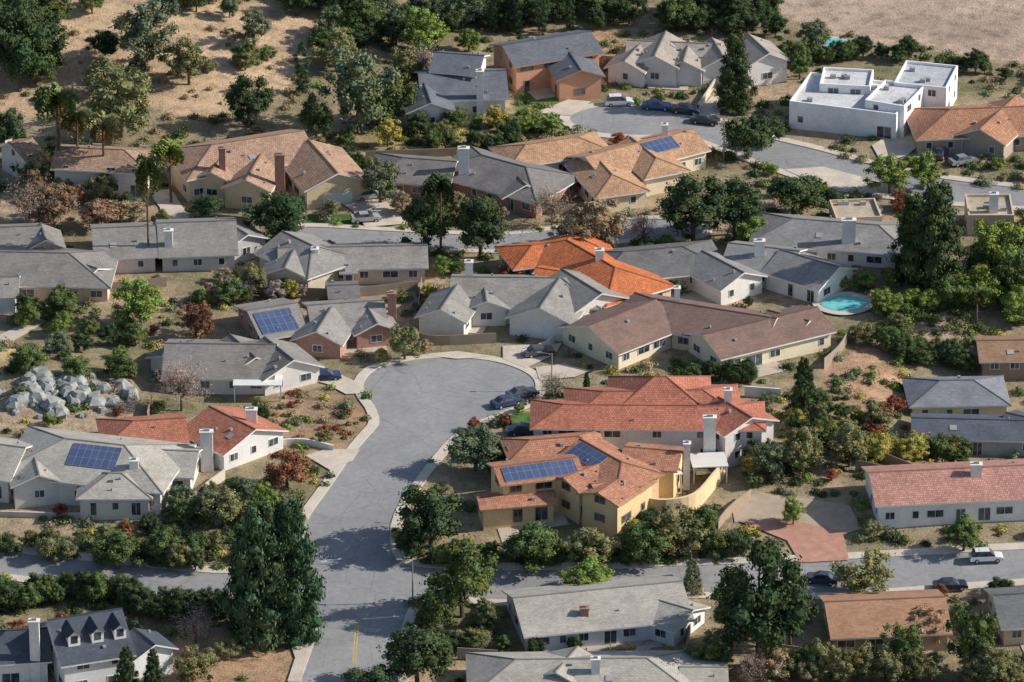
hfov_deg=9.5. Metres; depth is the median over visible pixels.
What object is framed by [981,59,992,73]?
oak tree
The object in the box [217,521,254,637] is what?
pine tree
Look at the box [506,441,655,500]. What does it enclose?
roof vents
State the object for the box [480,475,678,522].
windows
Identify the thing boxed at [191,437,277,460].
windows
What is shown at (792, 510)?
broadleaf tree
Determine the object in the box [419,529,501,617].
oak tree
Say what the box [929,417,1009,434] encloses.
roof vents
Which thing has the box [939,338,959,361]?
oak tree
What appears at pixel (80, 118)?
palm tree
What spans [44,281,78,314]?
oak tree
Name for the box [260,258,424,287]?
walls
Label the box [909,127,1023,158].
walls
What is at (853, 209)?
roof
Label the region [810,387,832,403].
oak tree
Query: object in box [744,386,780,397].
garden wall
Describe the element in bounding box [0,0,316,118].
hillside scrub
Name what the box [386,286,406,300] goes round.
broadleaf tree
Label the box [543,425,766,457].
windows
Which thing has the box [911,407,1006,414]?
walls
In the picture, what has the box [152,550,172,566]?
oak tree
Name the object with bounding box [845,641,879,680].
broadleaf tree
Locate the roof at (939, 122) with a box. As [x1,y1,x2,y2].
[907,93,1023,144]
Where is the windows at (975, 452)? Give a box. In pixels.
[930,442,1023,454]
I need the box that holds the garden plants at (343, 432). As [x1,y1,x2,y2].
[271,388,371,452]
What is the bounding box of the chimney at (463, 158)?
[458,145,469,174]
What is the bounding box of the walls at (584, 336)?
[563,327,830,369]
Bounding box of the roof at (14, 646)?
[0,607,177,666]
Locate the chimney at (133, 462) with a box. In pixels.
[128,457,138,468]
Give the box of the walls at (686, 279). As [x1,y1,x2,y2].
[665,277,691,290]
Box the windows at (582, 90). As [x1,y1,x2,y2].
[497,50,591,96]
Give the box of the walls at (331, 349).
[238,309,391,358]
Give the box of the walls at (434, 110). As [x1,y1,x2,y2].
[403,57,504,130]
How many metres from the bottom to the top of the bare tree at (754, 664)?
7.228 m
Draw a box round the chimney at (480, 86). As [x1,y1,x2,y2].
[476,68,483,116]
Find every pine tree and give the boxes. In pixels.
[213,496,301,653]
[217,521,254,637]
[262,497,329,649]
[711,32,760,116]
[885,191,928,284]
[900,179,972,294]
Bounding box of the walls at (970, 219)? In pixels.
[829,194,1013,235]
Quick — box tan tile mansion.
[164,129,368,209]
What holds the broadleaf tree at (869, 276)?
on the ground at (994, 28)
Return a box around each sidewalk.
[0,355,1023,681]
[288,631,307,680]
[298,215,711,253]
[559,102,1023,210]
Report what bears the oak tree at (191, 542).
on the ground at (994, 28)
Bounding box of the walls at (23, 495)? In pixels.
[0,450,200,519]
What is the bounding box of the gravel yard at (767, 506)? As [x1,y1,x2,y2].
[733,492,861,533]
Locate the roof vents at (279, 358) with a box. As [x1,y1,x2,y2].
[180,339,280,367]
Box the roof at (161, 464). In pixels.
[0,425,201,498]
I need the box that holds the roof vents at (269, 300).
[268,298,388,334]
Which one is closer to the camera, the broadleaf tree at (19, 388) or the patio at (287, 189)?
the broadleaf tree at (19, 388)
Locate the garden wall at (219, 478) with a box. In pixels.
[190,469,224,496]
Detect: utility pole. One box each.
[21,170,33,218]
[684,544,698,560]
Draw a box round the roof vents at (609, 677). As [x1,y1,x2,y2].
[569,662,713,680]
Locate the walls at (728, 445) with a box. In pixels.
[534,419,773,467]
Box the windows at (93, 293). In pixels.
[19,289,101,296]
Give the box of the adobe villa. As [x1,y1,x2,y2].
[489,30,605,100]
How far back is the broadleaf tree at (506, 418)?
873.82 m
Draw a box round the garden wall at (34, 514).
[0,510,152,518]
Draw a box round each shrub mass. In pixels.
[0,24,1023,224]
[0,216,1023,681]
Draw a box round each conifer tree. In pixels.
[113,645,140,681]
[142,648,164,681]
[583,372,590,386]
[683,559,703,594]
[782,356,821,420]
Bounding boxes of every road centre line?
[352,618,356,663]
[355,618,358,663]
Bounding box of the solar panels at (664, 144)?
[641,136,679,152]
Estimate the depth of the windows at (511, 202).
945.61 m
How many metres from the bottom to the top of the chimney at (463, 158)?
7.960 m
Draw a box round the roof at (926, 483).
[861,459,1023,505]
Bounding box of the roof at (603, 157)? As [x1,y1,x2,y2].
[488,128,710,198]
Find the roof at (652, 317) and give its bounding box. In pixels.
[558,292,836,359]
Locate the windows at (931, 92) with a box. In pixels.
[928,75,955,105]
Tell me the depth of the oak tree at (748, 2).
1008.44 m
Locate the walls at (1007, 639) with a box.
[988,594,1023,645]
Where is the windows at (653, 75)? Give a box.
[623,73,658,79]
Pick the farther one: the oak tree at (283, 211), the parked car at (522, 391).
the oak tree at (283, 211)
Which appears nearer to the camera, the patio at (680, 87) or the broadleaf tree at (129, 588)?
the broadleaf tree at (129, 588)
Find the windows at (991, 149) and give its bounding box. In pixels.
[911,132,1019,152]
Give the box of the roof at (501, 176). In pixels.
[371,146,576,204]
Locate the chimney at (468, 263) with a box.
[464,259,473,275]
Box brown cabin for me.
[973,335,1023,379]
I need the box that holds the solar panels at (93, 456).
[66,443,121,469]
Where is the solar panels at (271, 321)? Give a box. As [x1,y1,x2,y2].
[253,308,299,334]
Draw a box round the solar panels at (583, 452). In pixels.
[501,442,607,481]
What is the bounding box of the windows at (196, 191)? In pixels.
[167,166,351,206]
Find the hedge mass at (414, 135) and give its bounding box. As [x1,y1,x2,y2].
[395,112,573,146]
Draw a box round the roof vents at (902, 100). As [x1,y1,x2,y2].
[807,73,907,103]
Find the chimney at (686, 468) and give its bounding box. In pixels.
[683,440,690,489]
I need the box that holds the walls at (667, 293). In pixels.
[499,255,670,296]
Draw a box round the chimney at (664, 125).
[661,122,668,134]
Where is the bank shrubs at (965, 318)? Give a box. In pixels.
[863,271,1004,347]
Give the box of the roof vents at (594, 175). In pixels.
[525,136,681,177]
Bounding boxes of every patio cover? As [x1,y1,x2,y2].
[233,375,282,401]
[676,467,682,494]
[690,452,728,484]
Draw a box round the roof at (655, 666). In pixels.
[465,645,728,681]
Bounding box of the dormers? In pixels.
[62,612,127,646]
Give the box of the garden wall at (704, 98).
[697,78,716,106]
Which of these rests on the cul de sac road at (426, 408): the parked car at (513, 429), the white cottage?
the parked car at (513, 429)
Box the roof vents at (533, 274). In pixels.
[426,273,566,313]
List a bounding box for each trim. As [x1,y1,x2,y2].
[0,445,202,515]
[0,620,178,681]
[19,240,117,297]
[90,222,270,266]
[96,423,288,461]
[145,345,324,388]
[233,302,389,352]
[254,254,428,280]
[395,161,577,211]
[405,55,508,123]
[414,293,628,338]
[473,431,683,523]
[488,147,710,206]
[494,247,673,307]
[502,591,710,644]
[529,392,779,458]
[544,672,570,681]
[557,318,836,364]
[663,275,691,283]
[690,248,894,302]
[797,87,920,138]
[817,595,952,652]
[861,467,1023,521]
[902,381,1011,413]
[907,96,1023,153]
[909,73,955,102]
[929,440,1023,454]
[983,588,1023,637]
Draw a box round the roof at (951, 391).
[901,375,1010,407]
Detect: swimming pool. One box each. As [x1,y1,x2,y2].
[821,295,866,310]
[824,38,844,44]
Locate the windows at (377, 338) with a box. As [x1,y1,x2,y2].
[241,314,381,351]
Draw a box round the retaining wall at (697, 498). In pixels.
[649,458,726,514]
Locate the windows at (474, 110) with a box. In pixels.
[406,106,497,122]
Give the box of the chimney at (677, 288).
[674,285,680,301]
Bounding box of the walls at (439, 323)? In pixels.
[419,295,624,340]
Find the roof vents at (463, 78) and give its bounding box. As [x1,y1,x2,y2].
[420,51,487,97]
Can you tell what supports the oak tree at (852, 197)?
on the ground at (994, 28)
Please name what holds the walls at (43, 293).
on the ground at (994, 28)
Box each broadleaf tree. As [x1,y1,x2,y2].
[0,534,24,555]
[1,0,43,14]
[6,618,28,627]
[10,162,20,177]
[10,382,30,393]
[12,42,54,69]
[13,51,57,83]
[17,21,70,73]
[17,163,46,185]
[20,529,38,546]
[22,149,54,185]
[22,157,49,183]
[26,182,79,226]
[28,0,76,18]
[29,3,59,33]
[30,8,71,44]
[35,532,65,545]
[45,319,67,334]
[46,527,61,540]
[50,314,69,330]
[51,503,68,516]
[53,535,79,557]
[68,135,91,144]
[71,331,94,350]
[72,198,120,229]
[78,62,154,137]
[82,54,125,95]
[82,174,119,200]
[87,315,99,324]
[92,549,106,565]
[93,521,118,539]
[94,323,121,344]
[108,0,179,72]
[109,274,165,325]
[112,198,145,222]
[112,345,130,358]
[116,519,133,534]
[116,592,136,613]
[122,61,144,71]
[124,332,140,344]
[124,583,138,612]
[126,586,159,615]
[127,584,155,616]
[146,595,171,620]
[148,324,160,333]
[151,0,180,22]
[151,523,182,542]
[153,585,166,601]
[155,546,179,570]
[163,33,211,84]
[167,494,194,523]
[168,602,188,621]
[171,588,196,605]
[172,642,218,681]
[173,300,215,338]
[174,626,186,636]
[178,496,201,518]
[180,124,191,132]
[184,547,202,567]
[184,548,205,570]
[184,588,216,617]
[194,484,214,523]
[197,584,229,620]
[204,282,216,294]
[211,267,233,280]
[212,276,247,303]
[212,637,243,659]
[215,597,231,621]
[219,277,241,290]
[234,8,271,45]
[239,284,254,301]
[247,491,259,504]
[252,480,280,508]
[258,44,278,59]
[259,448,314,488]
[272,487,292,513]
[275,284,287,297]
[282,279,298,297]
[296,282,307,296]
[308,44,403,133]
[309,0,340,10]
[309,24,364,66]
[312,18,336,41]
[316,296,327,300]
[323,9,361,38]
[326,0,356,15]
[338,130,355,143]
[341,0,387,33]
[347,10,382,31]
[361,154,400,202]
[368,72,421,122]
[370,117,402,146]
[374,6,403,44]
[376,9,408,44]
[382,45,427,89]
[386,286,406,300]
[388,323,423,359]
[389,189,411,213]
[394,0,420,28]
[399,6,449,54]
[405,0,439,11]
[405,0,441,27]
[419,283,437,298]
[421,552,441,564]
[427,544,448,564]
[432,255,453,273]
[436,6,446,26]
[437,192,462,212]
[438,0,470,29]
[448,191,470,213]
[449,260,464,273]
[450,628,469,647]
[451,28,482,51]
[463,628,486,648]
[471,600,506,630]
[472,623,489,630]
[473,602,499,631]
[475,5,499,28]
[476,597,486,604]
[480,547,502,567]
[481,538,503,557]
[484,104,508,126]
[493,635,514,651]
[494,0,511,19]
[495,413,511,425]
[496,12,518,30]
[507,106,540,133]
[520,2,538,25]
[538,545,560,565]
[540,111,563,132]
[548,213,577,236]
[557,553,620,584]
[560,197,630,247]
[584,4,607,28]
[598,551,615,563]
[611,0,651,24]
[613,642,637,650]
[637,242,652,245]
[639,510,654,526]
[646,501,710,555]
[654,505,672,516]
[664,645,674,649]
[678,505,693,518]
[681,516,698,536]
[681,628,730,663]
[694,639,732,672]
[703,637,733,662]
[706,564,753,646]
[714,534,817,658]
[718,0,752,12]
[719,636,731,646]
[721,0,755,21]
[734,215,767,239]
[738,661,749,670]
[741,453,762,473]
[742,296,753,306]
[742,439,765,460]
[746,441,784,480]
[754,0,783,15]
[754,648,774,662]
[755,660,777,681]
[756,648,796,680]
[759,391,776,404]
[770,646,790,661]
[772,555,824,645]
[775,424,827,473]
[780,493,806,524]
[780,654,799,681]
[784,427,802,450]
[785,40,817,79]
[789,647,811,671]
[791,643,819,670]
[794,17,831,47]
[796,418,811,429]
[798,653,825,681]
[798,659,818,681]
[810,400,831,422]
[813,178,828,197]
[815,413,834,424]
[827,417,872,466]
[828,548,895,592]
[833,402,851,420]
[837,415,861,441]
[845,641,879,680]
[848,322,873,343]
[848,408,870,426]
[849,366,862,375]
[850,277,863,290]
[854,650,885,681]
[855,400,896,429]
[859,272,876,286]
[861,421,883,434]
[863,153,914,192]
[865,288,892,304]
[866,444,885,460]
[872,295,899,315]
[877,286,892,293]
[877,621,923,677]
[878,432,904,453]
[882,268,899,283]
[882,293,906,313]
[889,189,906,204]
[889,345,907,359]
[897,433,909,439]
[897,435,929,460]
[899,303,917,316]
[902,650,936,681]
[906,147,941,188]
[909,434,925,450]
[910,603,946,643]
[918,432,929,450]
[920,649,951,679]
[922,458,933,462]
[925,432,973,459]
[932,583,948,599]
[940,606,998,663]
[941,511,988,550]
[947,448,971,461]
[956,261,1008,309]
[956,649,978,674]
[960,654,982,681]
[964,251,999,271]
[965,270,977,280]
[968,218,1023,268]
[972,668,993,681]
[983,669,1002,681]
[992,248,1023,295]
[999,274,1023,293]
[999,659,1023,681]
[1012,212,1023,246]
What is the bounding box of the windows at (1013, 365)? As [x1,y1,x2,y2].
[990,363,1018,368]
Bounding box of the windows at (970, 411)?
[910,409,978,413]
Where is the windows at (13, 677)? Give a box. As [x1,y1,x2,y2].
[2,644,155,681]
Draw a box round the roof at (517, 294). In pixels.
[415,268,629,323]
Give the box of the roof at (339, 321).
[234,297,396,345]
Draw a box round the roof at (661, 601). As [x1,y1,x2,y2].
[502,573,709,637]
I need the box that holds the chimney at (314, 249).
[310,246,318,253]
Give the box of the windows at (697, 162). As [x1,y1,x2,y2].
[559,158,701,205]
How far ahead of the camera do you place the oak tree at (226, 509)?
844.33 m
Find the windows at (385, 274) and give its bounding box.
[280,271,416,283]
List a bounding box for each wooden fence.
[110,277,166,291]
[147,396,151,414]
[196,212,247,222]
[256,281,417,297]
[366,148,456,158]
[418,277,421,305]
[419,332,495,345]
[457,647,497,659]
[546,201,592,214]
[686,623,690,644]
[717,489,750,529]
[773,644,802,654]
[824,328,849,368]
[855,460,879,470]
[872,453,911,464]
[971,355,979,365]
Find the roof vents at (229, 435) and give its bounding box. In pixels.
[154,425,234,438]
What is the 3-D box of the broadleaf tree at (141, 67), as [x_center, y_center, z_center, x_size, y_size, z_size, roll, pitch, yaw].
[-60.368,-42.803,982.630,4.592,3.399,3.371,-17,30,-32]
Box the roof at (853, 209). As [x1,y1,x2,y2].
[832,197,1010,216]
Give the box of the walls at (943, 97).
[894,60,957,106]
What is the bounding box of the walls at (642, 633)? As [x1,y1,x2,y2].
[507,596,704,651]
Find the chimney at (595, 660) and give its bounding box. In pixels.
[590,655,600,674]
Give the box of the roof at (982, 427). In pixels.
[911,410,1023,441]
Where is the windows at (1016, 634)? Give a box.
[989,598,1021,637]
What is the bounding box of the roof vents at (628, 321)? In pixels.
[626,310,761,340]
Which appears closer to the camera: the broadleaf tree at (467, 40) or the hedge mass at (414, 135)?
the hedge mass at (414, 135)
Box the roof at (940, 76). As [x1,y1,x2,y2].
[898,64,954,86]
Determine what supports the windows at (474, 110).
attached to the walls at (434, 110)
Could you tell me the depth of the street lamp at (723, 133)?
958.27 m
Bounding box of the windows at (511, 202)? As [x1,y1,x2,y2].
[394,184,574,210]
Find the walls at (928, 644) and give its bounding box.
[822,601,946,651]
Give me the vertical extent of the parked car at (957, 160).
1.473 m
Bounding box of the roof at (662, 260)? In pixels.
[604,239,719,277]
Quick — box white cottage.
[0,276,19,313]
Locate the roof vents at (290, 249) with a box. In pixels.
[275,239,348,270]
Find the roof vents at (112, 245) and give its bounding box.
[110,217,216,247]
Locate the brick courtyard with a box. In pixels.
[740,519,848,561]
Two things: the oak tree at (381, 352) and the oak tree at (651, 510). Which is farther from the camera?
the oak tree at (381, 352)
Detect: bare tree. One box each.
[0,176,64,224]
[154,353,212,410]
[170,599,218,645]
[400,41,439,83]
[528,183,575,224]
[530,369,573,397]
[625,211,659,241]
[729,644,767,681]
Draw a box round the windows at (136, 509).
[0,460,198,514]
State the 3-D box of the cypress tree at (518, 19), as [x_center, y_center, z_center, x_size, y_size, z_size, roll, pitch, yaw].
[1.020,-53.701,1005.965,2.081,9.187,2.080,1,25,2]
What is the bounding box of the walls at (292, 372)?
[151,357,319,395]
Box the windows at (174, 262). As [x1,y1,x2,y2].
[138,247,249,266]
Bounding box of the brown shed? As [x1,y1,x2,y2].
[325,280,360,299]
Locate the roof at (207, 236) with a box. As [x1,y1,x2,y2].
[90,217,269,258]
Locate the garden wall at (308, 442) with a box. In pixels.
[283,438,333,449]
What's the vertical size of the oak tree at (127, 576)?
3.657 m
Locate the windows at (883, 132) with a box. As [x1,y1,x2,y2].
[798,88,920,138]
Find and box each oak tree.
[0,0,16,58]
[0,0,50,91]
[0,107,27,142]
[0,574,18,584]
[0,582,19,608]
[0,593,13,612]
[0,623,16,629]
[7,343,50,370]
[8,361,19,371]
[8,580,26,605]
[8,593,28,608]
[13,292,39,311]
[14,312,33,326]
[16,299,47,324]
[16,581,43,608]
[16,584,40,607]
[18,167,44,191]
[21,570,53,593]
[25,579,44,601]
[31,574,57,601]
[34,300,46,315]
[34,537,61,561]
[36,526,54,544]
[42,413,56,425]
[43,328,73,357]
[43,582,65,601]
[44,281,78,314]
[46,575,61,584]
[47,583,67,601]
[48,7,70,20]
[50,311,74,328]
[53,176,73,186]
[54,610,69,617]
[55,570,79,594]
[59,350,72,357]
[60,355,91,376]
[60,541,77,558]
[63,185,74,200]
[67,184,87,201]
[67,577,88,595]
[73,569,91,585]
[77,318,100,335]
[78,0,105,13]
[80,570,107,599]
[80,571,109,602]
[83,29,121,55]
[84,577,107,599]
[85,528,144,569]
[90,578,113,597]
[95,171,117,198]
[103,352,137,377]
[107,572,124,596]
[111,191,134,206]
[111,406,124,415]
[114,576,144,597]
[116,573,131,585]
[120,64,142,78]
[120,321,149,345]
[122,316,135,329]
[126,370,136,377]
[136,510,161,532]
[140,524,179,556]
[146,534,169,559]
[149,208,169,221]
[150,400,165,412]
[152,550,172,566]
[160,585,191,613]
[164,484,198,508]
[165,543,190,568]
[182,532,208,551]
[183,0,207,11]
[189,193,225,216]
[190,288,211,300]
[195,530,211,553]
[196,486,250,526]
[199,480,218,492]
[202,58,218,71]
[206,528,226,548]
[210,295,220,304]
[212,485,236,512]
[219,0,238,17]
[219,476,240,489]
[222,72,276,127]
[227,269,238,277]
[227,475,257,506]
[229,41,261,58]
[232,51,256,70]
[238,290,250,301]
[239,190,309,237]
[239,261,269,293]
[243,279,258,293]
[248,125,266,134]
[250,396,267,406]
[257,405,271,418]
[263,279,286,298]
[279,0,309,15]
[297,90,336,139]
[306,26,335,49]
[309,136,331,144]
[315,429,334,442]
[317,4,347,24]
[321,199,341,214]
[339,662,400,681]
[348,151,365,168]
[350,21,382,46]
[353,0,384,17]
[359,157,373,168]
[373,347,389,361]
[375,0,402,17]
[376,622,461,681]
[393,526,428,558]
[394,482,463,545]
[397,195,451,246]
[404,110,432,130]
[411,585,461,628]
[414,339,432,353]
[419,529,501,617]
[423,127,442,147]
[426,626,442,640]
[428,120,450,139]
[434,626,460,649]
[435,106,472,129]
[435,130,444,145]
[437,131,447,143]
[440,639,453,654]
[441,537,473,564]
[443,124,455,139]
[443,425,502,473]
[444,131,455,144]
[445,6,464,31]
[452,192,510,257]
[459,0,486,24]
[461,627,492,648]
[463,129,480,142]
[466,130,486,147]
[467,416,482,428]
[468,140,480,147]
[476,634,491,646]
[485,132,495,144]
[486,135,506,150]
[487,451,505,472]
[495,123,513,136]
[496,207,509,218]
[497,260,525,274]
[499,519,563,574]
[501,0,514,15]
[501,121,522,136]
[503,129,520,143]
[504,0,543,25]
[513,0,542,11]
[513,402,524,411]
[522,551,538,563]
[523,554,539,565]
[526,637,546,651]
[538,557,554,565]
[540,0,566,22]
[548,0,571,12]
[565,636,582,647]
[566,526,616,562]
[570,548,587,558]
[571,0,585,12]
[575,0,603,13]
[601,0,624,21]
[601,2,616,21]
[607,131,629,143]
[611,519,674,565]
[619,548,636,563]
[624,518,640,532]
[633,0,647,6]
[637,506,657,524]
[651,0,670,17]
[656,8,677,32]
[656,172,734,240]
[664,0,696,30]
[671,280,687,293]
[678,362,699,375]
[684,9,711,29]
[690,504,719,530]
[691,4,713,28]
[692,363,704,375]
[697,526,729,557]
[699,0,724,16]
[702,360,723,380]
[704,174,767,235]
[707,7,726,28]
[716,358,734,375]
[716,360,729,376]
[717,11,744,33]
[720,113,774,158]
[722,530,753,557]
[728,363,746,382]
[731,356,758,381]
[732,373,742,382]
[736,4,759,32]
[744,471,764,487]
[745,0,755,11]
[748,369,758,381]
[749,0,776,27]
[752,449,775,474]
[760,12,789,37]
[761,173,826,214]
[762,164,778,174]
[762,437,777,448]
[763,115,786,145]
[777,41,795,53]
[778,39,795,57]
[782,406,809,426]
[782,413,801,430]
[792,45,812,57]
[801,407,816,420]
[801,637,840,671]
[802,37,817,53]
[802,414,841,450]
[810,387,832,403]
[813,49,823,62]
[817,46,834,62]
[821,190,833,201]
[821,400,835,413]
[823,187,840,200]
[823,468,839,480]
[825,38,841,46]
[825,646,857,680]
[826,44,841,61]
[831,667,853,681]
[835,42,854,60]
[838,38,856,60]
[839,275,852,287]
[846,195,856,198]
[850,36,865,55]
[854,45,860,57]
[855,34,874,55]
[856,269,877,289]
[861,517,883,533]
[863,432,891,459]
[869,326,881,343]
[870,298,882,310]
[872,642,903,681]
[873,41,890,58]
[876,326,899,346]
[877,337,893,351]
[881,403,891,417]
[884,331,908,350]
[884,394,907,411]
[887,312,907,326]
[888,332,909,350]
[889,42,909,61]
[890,52,905,63]
[891,199,904,211]
[895,328,912,345]
[899,34,918,57]
[900,44,917,58]
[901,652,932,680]
[902,334,921,352]
[903,288,923,304]
[905,429,916,437]
[906,350,920,363]
[913,336,927,347]
[913,345,934,364]
[917,289,941,310]
[920,342,937,358]
[927,336,941,358]
[931,345,939,361]
[932,53,947,63]
[932,274,966,307]
[937,337,963,357]
[939,283,962,306]
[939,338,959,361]
[943,354,953,368]
[945,436,960,452]
[947,56,960,64]
[949,601,973,619]
[951,349,975,371]
[951,360,968,370]
[953,436,971,448]
[955,55,971,72]
[956,272,969,283]
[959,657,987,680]
[963,47,989,72]
[970,236,984,253]
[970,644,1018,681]
[976,235,1016,266]
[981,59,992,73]
[985,575,1014,587]
[991,157,1005,168]
[997,67,1013,79]
[997,218,1023,249]
[998,276,1009,294]
[998,283,1023,309]
[1002,301,1023,325]
[1007,652,1023,672]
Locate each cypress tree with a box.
[292,41,312,93]
[452,0,463,30]
[487,0,498,32]
[512,0,524,34]
[535,0,548,35]
[565,0,575,30]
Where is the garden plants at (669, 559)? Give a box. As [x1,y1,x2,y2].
[419,538,726,564]
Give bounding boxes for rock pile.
[0,366,138,419]
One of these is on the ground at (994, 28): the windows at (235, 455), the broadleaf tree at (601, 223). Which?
the broadleaf tree at (601, 223)
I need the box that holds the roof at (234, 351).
[145,333,324,380]
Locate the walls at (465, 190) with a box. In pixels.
[395,182,577,217]
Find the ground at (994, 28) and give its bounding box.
[0,0,1023,681]
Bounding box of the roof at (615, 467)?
[474,431,683,509]
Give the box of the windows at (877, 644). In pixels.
[823,610,911,651]
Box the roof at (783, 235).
[690,212,902,290]
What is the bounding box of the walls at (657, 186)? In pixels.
[544,153,705,211]
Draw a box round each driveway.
[0,317,45,341]
[152,189,189,218]
[306,449,359,469]
[318,375,361,393]
[342,198,406,226]
[421,351,491,358]
[503,343,560,367]
[536,364,590,379]
[541,99,590,115]
[700,96,721,116]
[784,167,911,194]
[872,131,915,162]
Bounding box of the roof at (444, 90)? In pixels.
[401,51,508,112]
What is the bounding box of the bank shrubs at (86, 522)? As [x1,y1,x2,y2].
[2,477,305,569]
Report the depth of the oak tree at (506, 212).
937.79 m
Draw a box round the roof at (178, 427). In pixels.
[95,405,288,455]
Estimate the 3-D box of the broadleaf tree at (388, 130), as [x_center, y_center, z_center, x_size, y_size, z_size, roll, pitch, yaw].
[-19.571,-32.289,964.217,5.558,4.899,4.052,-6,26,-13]
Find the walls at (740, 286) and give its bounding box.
[692,250,893,304]
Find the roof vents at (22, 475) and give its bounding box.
[17,437,121,490]
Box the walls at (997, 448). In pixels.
[969,442,1023,455]
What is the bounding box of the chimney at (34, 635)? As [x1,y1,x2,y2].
[28,617,40,681]
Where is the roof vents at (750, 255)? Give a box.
[713,215,860,280]
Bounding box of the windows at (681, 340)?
[569,334,823,365]
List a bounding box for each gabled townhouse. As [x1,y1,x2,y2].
[604,30,729,87]
[743,33,790,87]
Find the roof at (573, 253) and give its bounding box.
[494,233,673,306]
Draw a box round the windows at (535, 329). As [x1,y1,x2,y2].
[466,313,588,338]
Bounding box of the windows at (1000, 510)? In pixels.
[871,494,1012,519]
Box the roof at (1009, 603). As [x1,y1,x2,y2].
[984,586,1023,628]
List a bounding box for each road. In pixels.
[0,358,1023,681]
[297,219,703,248]
[570,106,1023,205]
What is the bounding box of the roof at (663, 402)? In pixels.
[529,375,777,436]
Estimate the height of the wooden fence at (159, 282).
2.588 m
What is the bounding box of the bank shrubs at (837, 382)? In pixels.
[740,375,900,484]
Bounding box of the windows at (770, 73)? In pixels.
[763,72,771,78]
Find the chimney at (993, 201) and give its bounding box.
[989,191,998,212]
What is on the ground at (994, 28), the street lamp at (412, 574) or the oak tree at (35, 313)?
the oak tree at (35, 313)
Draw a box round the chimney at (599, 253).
[595,247,603,261]
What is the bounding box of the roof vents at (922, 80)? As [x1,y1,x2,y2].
[909,66,930,82]
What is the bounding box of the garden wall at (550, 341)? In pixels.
[521,335,554,355]
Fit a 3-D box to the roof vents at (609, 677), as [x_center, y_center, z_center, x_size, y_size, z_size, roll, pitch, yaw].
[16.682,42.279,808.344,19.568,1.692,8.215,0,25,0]
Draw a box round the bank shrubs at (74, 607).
[0,577,210,622]
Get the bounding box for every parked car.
[318,368,341,380]
[350,210,381,223]
[356,188,378,200]
[490,394,523,409]
[505,385,539,397]
[505,422,533,436]
[523,344,555,357]
[604,93,633,106]
[641,98,670,110]
[670,102,700,114]
[690,112,720,125]
[806,570,837,585]
[931,146,948,159]
[932,577,967,590]
[948,153,978,166]
[968,547,1003,563]
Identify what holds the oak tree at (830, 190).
on the ground at (994, 28)
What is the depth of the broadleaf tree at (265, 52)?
990.64 m
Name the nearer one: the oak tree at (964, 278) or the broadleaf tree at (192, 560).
the broadleaf tree at (192, 560)
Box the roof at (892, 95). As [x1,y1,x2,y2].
[793,70,919,112]
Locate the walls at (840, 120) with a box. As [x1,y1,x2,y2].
[789,67,923,138]
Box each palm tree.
[32,82,81,150]
[59,105,92,146]
[83,111,123,156]
[133,152,163,245]
[148,137,184,202]
[420,171,454,254]
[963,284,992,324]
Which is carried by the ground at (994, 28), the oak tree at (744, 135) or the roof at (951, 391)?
the oak tree at (744, 135)
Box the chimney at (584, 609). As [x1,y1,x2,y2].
[579,604,589,616]
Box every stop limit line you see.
[321,558,341,561]
[363,616,399,618]
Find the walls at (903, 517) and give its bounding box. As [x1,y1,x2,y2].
[865,472,1023,528]
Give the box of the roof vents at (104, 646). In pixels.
[39,615,150,647]
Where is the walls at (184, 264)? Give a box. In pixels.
[115,236,264,273]
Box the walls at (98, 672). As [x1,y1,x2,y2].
[0,622,172,681]
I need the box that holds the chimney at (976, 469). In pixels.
[970,461,982,476]
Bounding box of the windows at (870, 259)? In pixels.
[729,251,898,301]
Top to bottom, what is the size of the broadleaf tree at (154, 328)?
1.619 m
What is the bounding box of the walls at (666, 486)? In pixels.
[479,453,681,539]
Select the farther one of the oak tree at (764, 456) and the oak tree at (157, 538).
the oak tree at (764, 456)
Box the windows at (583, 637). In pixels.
[509,603,700,643]
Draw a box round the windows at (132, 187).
[11,148,140,196]
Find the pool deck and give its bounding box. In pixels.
[812,292,871,314]
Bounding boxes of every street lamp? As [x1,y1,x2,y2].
[374,521,391,562]
[396,559,412,599]
[537,352,552,390]
[710,114,724,160]
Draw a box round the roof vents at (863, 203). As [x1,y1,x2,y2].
[837,200,1006,210]
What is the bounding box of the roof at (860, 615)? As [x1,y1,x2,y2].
[817,589,952,638]
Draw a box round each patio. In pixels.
[285,186,292,193]
[343,344,388,355]
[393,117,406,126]
[468,326,486,333]
[498,526,522,542]
[527,88,555,99]
[537,511,568,528]
[582,640,662,650]
[601,76,606,84]
[636,639,658,650]
[647,84,688,89]
[671,291,687,298]
[685,291,712,302]
[744,361,786,380]
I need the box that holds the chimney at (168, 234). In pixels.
[163,227,173,246]
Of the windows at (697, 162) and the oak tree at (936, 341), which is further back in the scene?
the windows at (697, 162)
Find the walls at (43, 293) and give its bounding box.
[20,241,113,301]
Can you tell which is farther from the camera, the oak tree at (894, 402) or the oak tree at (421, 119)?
the oak tree at (421, 119)
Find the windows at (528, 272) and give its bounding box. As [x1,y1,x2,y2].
[502,258,662,295]
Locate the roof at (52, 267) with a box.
[0,222,117,287]
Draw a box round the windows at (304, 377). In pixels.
[170,373,310,387]
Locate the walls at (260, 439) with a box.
[189,431,282,470]
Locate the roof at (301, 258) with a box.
[254,230,428,279]
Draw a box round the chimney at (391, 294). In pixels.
[387,290,396,321]

